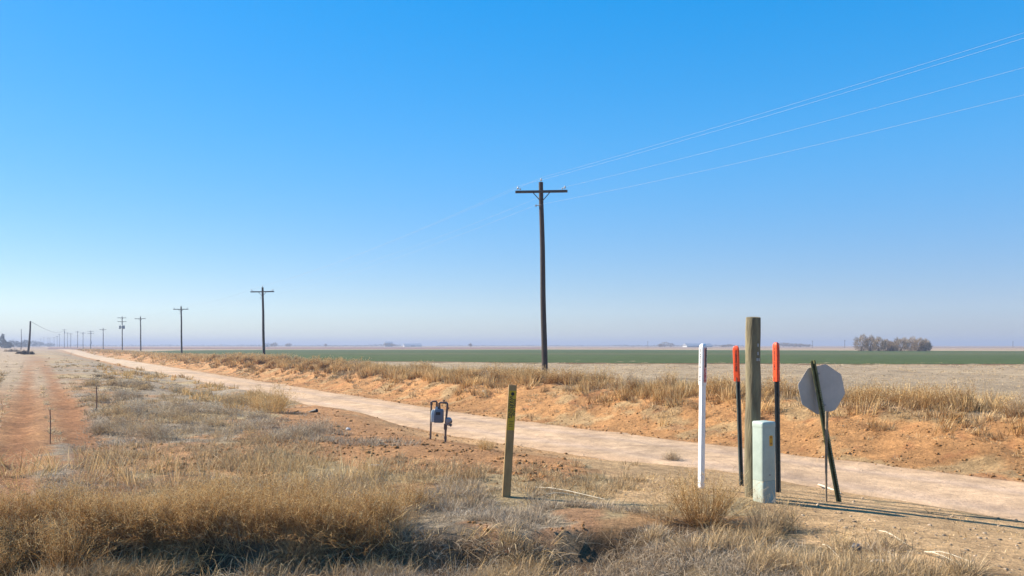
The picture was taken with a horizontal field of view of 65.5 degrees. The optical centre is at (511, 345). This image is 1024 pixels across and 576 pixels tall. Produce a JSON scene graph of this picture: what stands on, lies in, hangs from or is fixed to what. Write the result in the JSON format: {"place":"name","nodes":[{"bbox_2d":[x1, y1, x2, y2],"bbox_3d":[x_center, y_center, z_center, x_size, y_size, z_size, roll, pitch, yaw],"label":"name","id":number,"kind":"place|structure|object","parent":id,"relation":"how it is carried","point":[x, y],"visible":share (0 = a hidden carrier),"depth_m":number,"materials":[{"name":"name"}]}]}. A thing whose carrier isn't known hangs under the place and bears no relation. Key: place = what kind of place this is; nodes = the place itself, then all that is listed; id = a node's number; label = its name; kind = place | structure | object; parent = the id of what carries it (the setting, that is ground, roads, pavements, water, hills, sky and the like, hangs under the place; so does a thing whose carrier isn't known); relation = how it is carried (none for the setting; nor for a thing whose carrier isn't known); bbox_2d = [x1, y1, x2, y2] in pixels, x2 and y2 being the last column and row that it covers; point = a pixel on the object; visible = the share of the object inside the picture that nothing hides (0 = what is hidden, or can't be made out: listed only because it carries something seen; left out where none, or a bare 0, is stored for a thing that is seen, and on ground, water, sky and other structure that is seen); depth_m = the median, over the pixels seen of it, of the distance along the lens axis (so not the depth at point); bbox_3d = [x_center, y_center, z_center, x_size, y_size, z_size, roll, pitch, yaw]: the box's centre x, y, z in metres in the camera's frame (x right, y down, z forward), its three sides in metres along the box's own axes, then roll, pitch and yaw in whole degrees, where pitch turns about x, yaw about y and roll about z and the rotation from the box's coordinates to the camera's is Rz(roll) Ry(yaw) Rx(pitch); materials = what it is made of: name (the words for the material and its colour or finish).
{"place":"outdoors","nodes":[
{"label":"outdoors","id":0,"kind":"place"},
{"bbox_2d":[48,347,540,348],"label":"plowed field","id":1,"kind":"structure","parent":0,"point":[297,348],"depth_m":393.08,"materials":[{"name":"soil"}]},
{"bbox_2d":[0,346,1023,575],"bbox_3d":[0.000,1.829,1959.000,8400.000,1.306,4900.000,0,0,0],"label":"ground","id":2,"kind":"structure","parent":0,"point":[26,424],"depth_m":15.52,"materials":[{"name":"soil"}]},
{"bbox_2d":[0,334,6,347],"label":"dark tree","id":3,"kind":"object","parent":2,"relation":"on","point":[2,339],"visible":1,"depth_m":419.84,"materials":[{"name":"grey plant"}]},
{"bbox_2d":[4,341,12,347],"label":"dark tree","id":4,"kind":"object","parent":2,"relation":"on","point":[8,344],"visible":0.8,"depth_m":429.44,"materials":[{"name":"grey plant"}]},
{"bbox_2d":[9,340,18,346],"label":"dark tree","id":5,"kind":"object","parent":2,"relation":"on","point":[15,343],"visible":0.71,"depth_m":600.69,"materials":[{"name":"grey plant"}]},
{"bbox_2d":[19,348,28,354],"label":"scrub bush","id":6,"kind":"object","parent":2,"relation":"on","point":[23,352],"visible":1,"depth_m":137.72,"materials":[{"name":"plant"}]},
{"bbox_2d":[27,321,30,352],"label":"wooden pole","id":7,"kind":"object","parent":2,"relation":"on","point":[28,348],"visible":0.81,"depth_m":139.89,"materials":[{"name":"brown wood"}]},
{"bbox_2d":[49,409,50,443],"bbox_3d":[-7.477,1.365,12.897,0.024,0.652,0.016,0,0,0],"label":"metal rod","id":8,"kind":"object","parent":2,"relation":"on","point":[50,425],"visible":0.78,"depth_m":12.89,"materials":[{"name":"brown"}]},
{"bbox_2d":[75,419,114,434],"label":"dry bush","id":9,"kind":"object","parent":2,"relation":"on","point":[94,426],"visible":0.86,"depth_m":14.52,"materials":[{"name":"beige plant"}]},
{"bbox_2d":[117,317,125,349],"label":"utility pole","id":10,"kind":"object","parent":2,"relation":"on","point":[122,327],"visible":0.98,"depth_m":233.85,"materials":[{"name":"brown wood"}]},
{"bbox_2d":[91,38,1022,331],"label":"power line","id":11,"kind":"object","parent":10,"relation":"attached to","point":[689,138],"visible":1,"depth_m":29.27,"materials":[{"name":"silver metal"}]},
{"bbox_2d":[0,453,439,575],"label":"brush thicket","id":12,"kind":"object","parent":2,"relation":"on","point":[215,503],"visible":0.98,"depth_m":6.83,"materials":[{"name":"beige plant"}]},
{"bbox_2d":[219,386,250,404],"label":"dry bush","id":13,"kind":"object","parent":2,"relation":"on","point":[231,397],"visible":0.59,"depth_m":24.36,"materials":[{"name":"beige plant"}]},
{"bbox_2d":[250,287,273,354],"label":"utility pole","id":14,"kind":"object","parent":2,"relation":"on","point":[263,333],"visible":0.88,"depth_m":88.88,"materials":[{"name":"brown wood"}]},
{"bbox_2d":[234,381,303,412],"bbox_3d":[-6.473,1.437,20.923,2.256,1.066,2.572,0,0,0],"label":"dry bush","id":15,"kind":"object","parent":2,"relation":"on","point":[267,401],"visible":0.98,"depth_m":20.88,"materials":[{"name":"beige plant"}]},
{"bbox_2d":[384,341,392,346],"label":"farm building","id":16,"kind":"structure","parent":2,"relation":"on","point":[389,343],"depth_m":947.30,"materials":[{"name":"grey metal"}]},
{"bbox_2d":[403,343,421,346],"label":"farm building","id":17,"kind":"structure","parent":2,"relation":"on","point":[412,344],"depth_m":977.27,"materials":[{"name":"grey metal"}]},
{"bbox_2d":[384,474,449,508],"bbox_3d":[-0.969,1.491,8.005,0.791,0.448,0.785,0,0,32],"label":"dry bush","id":18,"kind":"object","parent":2,"relation":"on","point":[420,495],"visible":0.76,"depth_m":7.87,"materials":[{"name":"beige plant"}]},
{"bbox_2d":[38,344,812,345],"bbox_3d":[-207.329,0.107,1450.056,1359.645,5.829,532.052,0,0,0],"label":"shelterbelt","id":19,"kind":"object","parent":2,"relation":"on","point":[367,345],"visible":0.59,"depth_m":1495.95,"materials":[{"name":"grey plant"}]},
{"bbox_2d":[429,400,451,441],"bbox_3d":[-1.410,1.609,15.690,0.480,1.065,0.140,0,0,10],"label":"gas meter","id":20,"kind":"object","parent":2,"relation":"on","point":[437,414],"visible":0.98,"depth_m":15.66,"materials":[{"name":"blue paint"}]},
{"bbox_2d":[471,437,496,450],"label":"dry bush","id":21,"kind":"object","parent":2,"relation":"on","point":[481,445],"visible":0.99,"depth_m":13.57,"materials":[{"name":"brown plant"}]},
{"bbox_2d":[502,385,516,496],"bbox_3d":[-0.033,1.112,8.454,0.088,1.385,0.037,3,-1,-12],"label":"marker post","id":22,"kind":"object","parent":2,"relation":"on","point":[509,442],"visible":0.99,"depth_m":8.44,"materials":[{"name":"brown wood"}]},
{"bbox_2d":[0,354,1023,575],"bbox_3d":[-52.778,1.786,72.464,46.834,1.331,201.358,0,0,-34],"label":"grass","id":23,"kind":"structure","parent":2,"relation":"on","point":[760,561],"depth_m":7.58,"materials":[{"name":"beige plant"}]},
{"bbox_2d":[515,178,567,372],"bbox_3d":[1.558,-3.225,40.067,2.620,10.372,0.382,-1,0,-1],"label":"utility pole","id":24,"kind":"object","parent":2,"relation":"on","point":[540,191],"visible":0.95,"depth_m":39.98,"materials":[{"name":"brown wood"}]},
{"bbox_2d":[121,33,1021,316],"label":"power line","id":25,"kind":"object","parent":24,"relation":"attached to","point":[701,131],"visible":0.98,"depth_m":28.75,"materials":[{"name":"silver metal"}]},
{"bbox_2d":[135,95,1021,322],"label":"power line","id":26,"kind":"object","parent":24,"relation":"attached to","point":[686,174],"visible":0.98,"depth_m":29.00,"materials":[{"name":"silver metal"}]},
{"bbox_2d":[160,68,1020,316],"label":"power line","id":27,"kind":"object","parent":24,"relation":"attached to","point":[697,154],"visible":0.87,"depth_m":29.41,"materials":[{"name":"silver metal"}]},
{"bbox_2d":[91,366,1023,531],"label":"soil clods","id":28,"kind":"object","parent":2,"relation":"on","point":[572,470],"visible":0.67,"depth_m":15.71,"materials":[{"name":"brown soil"}]},
{"bbox_2d":[542,487,604,499],"bbox_3d":[0.602,1.580,8.588,1.009,0.034,0.012,0,0,45],"label":"dry stalk","id":29,"kind":"object","parent":2,"relation":"on","point":[573,492],"visible":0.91,"depth_m":8.53,"materials":[{"name":"beige plant"}]},
{"bbox_2d":[632,484,701,526],"bbox_3d":[1.400,1.467,7.254,0.764,0.422,0.681,0,0,0],"label":"dry bush","id":30,"kind":"object","parent":2,"relation":"on","point":[668,515],"visible":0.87,"depth_m":7.26,"materials":[{"name":"beige plant"}]},
{"bbox_2d":[662,448,684,460],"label":"dry bush","id":31,"kind":"object","parent":2,"relation":"on","point":[676,458],"visible":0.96,"depth_m":16.56,"materials":[{"name":"beige plant"}]},
{"bbox_2d":[350,394,1023,575],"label":"pebbles","id":32,"kind":"object","parent":2,"relation":"on","point":[817,504],"visible":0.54,"depth_m":7.07,"materials":[{"name":"stone"}]},
{"bbox_2d":[682,343,712,346],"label":"farm building","id":33,"kind":"structure","parent":2,"relation":"on","point":[695,345],"depth_m":697.01,"materials":[{"name":"grey metal"}]},
{"bbox_2d":[635,461,764,529],"bbox_3d":[1.700,1.350,7.194,1.187,0.662,1.367,0,0,25],"label":"dry bush","id":34,"kind":"object","parent":2,"relation":"on","point":[715,507],"visible":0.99,"depth_m":7.12,"materials":[{"name":"beige plant"}]},
{"bbox_2d":[698,344,706,487],"bbox_3d":[2.171,0.907,9.108,0.090,1.852,0.082,1,0,17],"label":"marker post","id":35,"kind":"object","parent":2,"relation":"on","point":[702,392],"visible":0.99,"depth_m":9.09,"materials":[{"name":"white plastic"}]},
{"bbox_2d":[733,346,743,485],"bbox_3d":[2.777,0.962,9.730,0.078,1.916,0.071,-3,1,-24],"label":"marker post","id":36,"kind":"object","parent":2,"relation":"on","point":[736,366],"visible":1,"depth_m":9.72,"materials":[{"name":"orange plastic"}]},
{"bbox_2d":[744,317,760,497],"bbox_3d":[2.600,0.813,8.601,0.173,2.250,0.172,0,0,0],"label":"wooden post","id":37,"kind":"object","parent":2,"relation":"on","point":[752,370],"visible":0.74,"depth_m":8.54,"materials":[{"name":"brown wood"}]},
{"bbox_2d":[752,420,775,502],"bbox_3d":[2.620,1.286,8.277,0.179,0.995,0.183,0,0,-23],"label":"utility pedestal","id":38,"kind":"object","parent":2,"relation":"on","point":[764,451],"visible":0.93,"depth_m":8.21,"materials":[{"name":"green paint"}]},
{"bbox_2d":[722,488,815,536],"bbox_3d":[2.219,1.462,6.967,0.837,0.495,0.872,0,0,18],"label":"dry bush","id":39,"kind":"object","parent":2,"relation":"on","point":[766,523],"visible":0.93,"depth_m":6.90,"materials":[{"name":"beige plant"}]},
{"bbox_2d":[773,342,780,492],"bbox_3d":[3.081,0.936,9.244,0.078,1.943,0.071,-1,0,10],"label":"marker post","id":40,"kind":"object","parent":2,"relation":"on","point":[776,362],"visible":1,"depth_m":9.24,"materials":[{"name":"orange plastic"}]},
{"bbox_2d":[754,496,816,535],"bbox_3d":[2.349,1.505,6.850,0.588,0.408,0.527,0,0,10],"label":"dry bush","id":41,"kind":"object","parent":2,"relation":"on","point":[789,522],"visible":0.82,"depth_m":6.87,"materials":[{"name":"beige plant"}]},
{"bbox_2d":[798,360,844,501],"bbox_3d":[3.473,1.042,8.806,0.560,1.752,0.209,0,0,-7],"label":"stop sign","id":42,"kind":"object","parent":2,"relation":"on","point":[821,389],"visible":0.88,"depth_m":8.88,"materials":[{"name":"grey metal"}]},
{"bbox_2d":[825,411,828,501],"bbox_3d":[3.415,1.229,8.643,0.036,1.027,0.074,0,0,26],"label":"wooden stake","id":43,"kind":"object","parent":2,"relation":"on","point":[826,433],"visible":0.79,"depth_m":8.63,"materials":[{"name":"brown wood"}]},
{"bbox_2d":[806,522,876,556],"bbox_3d":[2.555,1.500,6.091,0.498,0.336,0.608,0,0,-28],"label":"dry bush","id":44,"kind":"object","parent":2,"relation":"on","point":[843,541],"visible":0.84,"depth_m":6.08,"materials":[{"name":"beige plant"}]},
{"bbox_2d":[851,543,860,550],"bbox_3d":[2.671,1.577,6.204,0.106,0.078,0.107,0,0,28],"label":"stone","id":45,"kind":"object","parent":2,"relation":"on","point":[857,544],"visible":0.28,"depth_m":6.16,"materials":[{"name":"grey stone"}]},
{"bbox_2d":[929,551,970,561],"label":"dry stalk","id":46,"kind":"object","parent":2,"relation":"on","point":[946,553],"visible":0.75,"depth_m":5.76,"materials":[{"name":"beige plant"}]},
{"bbox_2d":[990,403,1023,416],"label":"dry bush","id":47,"kind":"object","parent":2,"relation":"on","point":[1002,413],"visible":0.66,"depth_m":17.58,"materials":[{"name":"beige plant"}]},
{"bbox_2d":[0,0,1023,345],"label":"sky","id":48,"kind":"structure","parent":0,"point":[158,157],"materials":[{"name":"blue"}]},
{"bbox_2d":[39,346,1023,520],"bbox_3d":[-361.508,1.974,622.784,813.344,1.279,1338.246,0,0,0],"label":"road","id":49,"kind":"structure","parent":0,"point":[990,497],"depth_m":17.58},
{"bbox_2d":[76,349,1023,468],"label":"grass","id":50,"kind":"structure","parent":0,"point":[673,390],"depth_m":26.72,"materials":[{"name":"beige plant"}]},
{"bbox_2d":[146,350,1023,363],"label":"green field","id":51,"kind":"structure","parent":0,"point":[796,357],"depth_m":112.09,"materials":[{"name":"plant"}]},
{"bbox_2d":[135,316,145,350],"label":"utility pole","id":52,"kind":"object","parent":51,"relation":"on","point":[140,318],"visible":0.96,"depth_m":192.87,"materials":[{"name":"brown wood"}]},
{"bbox_2d":[173,306,187,352],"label":"utility pole","id":53,"kind":"object","parent":51,"relation":"on","point":[181,309],"visible":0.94,"depth_m":138.88,"materials":[{"name":"brown wood"}]},
{"bbox_2d":[853,333,869,350],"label":"bare tree","id":54,"kind":"object","parent":51,"relation":"on","point":[856,341],"visible":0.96,"depth_m":218.22,"materials":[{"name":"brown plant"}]},
{"bbox_2d":[864,334,877,350],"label":"bare tree","id":55,"kind":"object","parent":51,"relation":"on","point":[871,341],"visible":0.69,"depth_m":218.59,"materials":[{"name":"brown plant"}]},
{"bbox_2d":[871,337,886,350],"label":"bare tree","id":56,"kind":"object","parent":51,"relation":"on","point":[879,341],"visible":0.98,"depth_m":214.87,"materials":[{"name":"grey plant"}]},
{"bbox_2d":[883,339,892,350],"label":"bare tree","id":57,"kind":"object","parent":51,"relation":"on","point":[887,341],"visible":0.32,"depth_m":219.31,"materials":[{"name":"grey plant"}]},
{"bbox_2d":[887,341,897,350],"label":"bare tree","id":58,"kind":"object","parent":51,"relation":"on","point":[891,347],"visible":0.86,"depth_m":215.85,"materials":[{"name":"grey plant"}]},
{"bbox_2d":[892,337,910,350],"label":"bare tree","id":59,"kind":"object","parent":51,"relation":"on","point":[903,342],"visible":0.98,"depth_m":213.06,"materials":[{"name":"grey plant"}]},
{"bbox_2d":[902,336,917,350],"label":"bare tree","id":60,"kind":"object","parent":51,"relation":"on","point":[910,339],"visible":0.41,"depth_m":217.85,"materials":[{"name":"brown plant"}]},
{"bbox_2d":[910,336,925,350],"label":"bare tree","id":61,"kind":"object","parent":51,"relation":"on","point":[916,343],"visible":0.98,"depth_m":213.91,"materials":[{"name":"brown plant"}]},
{"bbox_2d":[920,338,932,350],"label":"bare tree","id":62,"kind":"object","parent":51,"relation":"on","point":[928,346],"visible":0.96,"depth_m":213.00,"materials":[{"name":"grey plant"}]},
{"bbox_2d":[363,361,1023,364],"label":"field margin","id":63,"kind":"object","parent":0,"point":[680,363],"visible":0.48,"depth_m":69.53,"materials":[{"name":"plant"}]}
]}

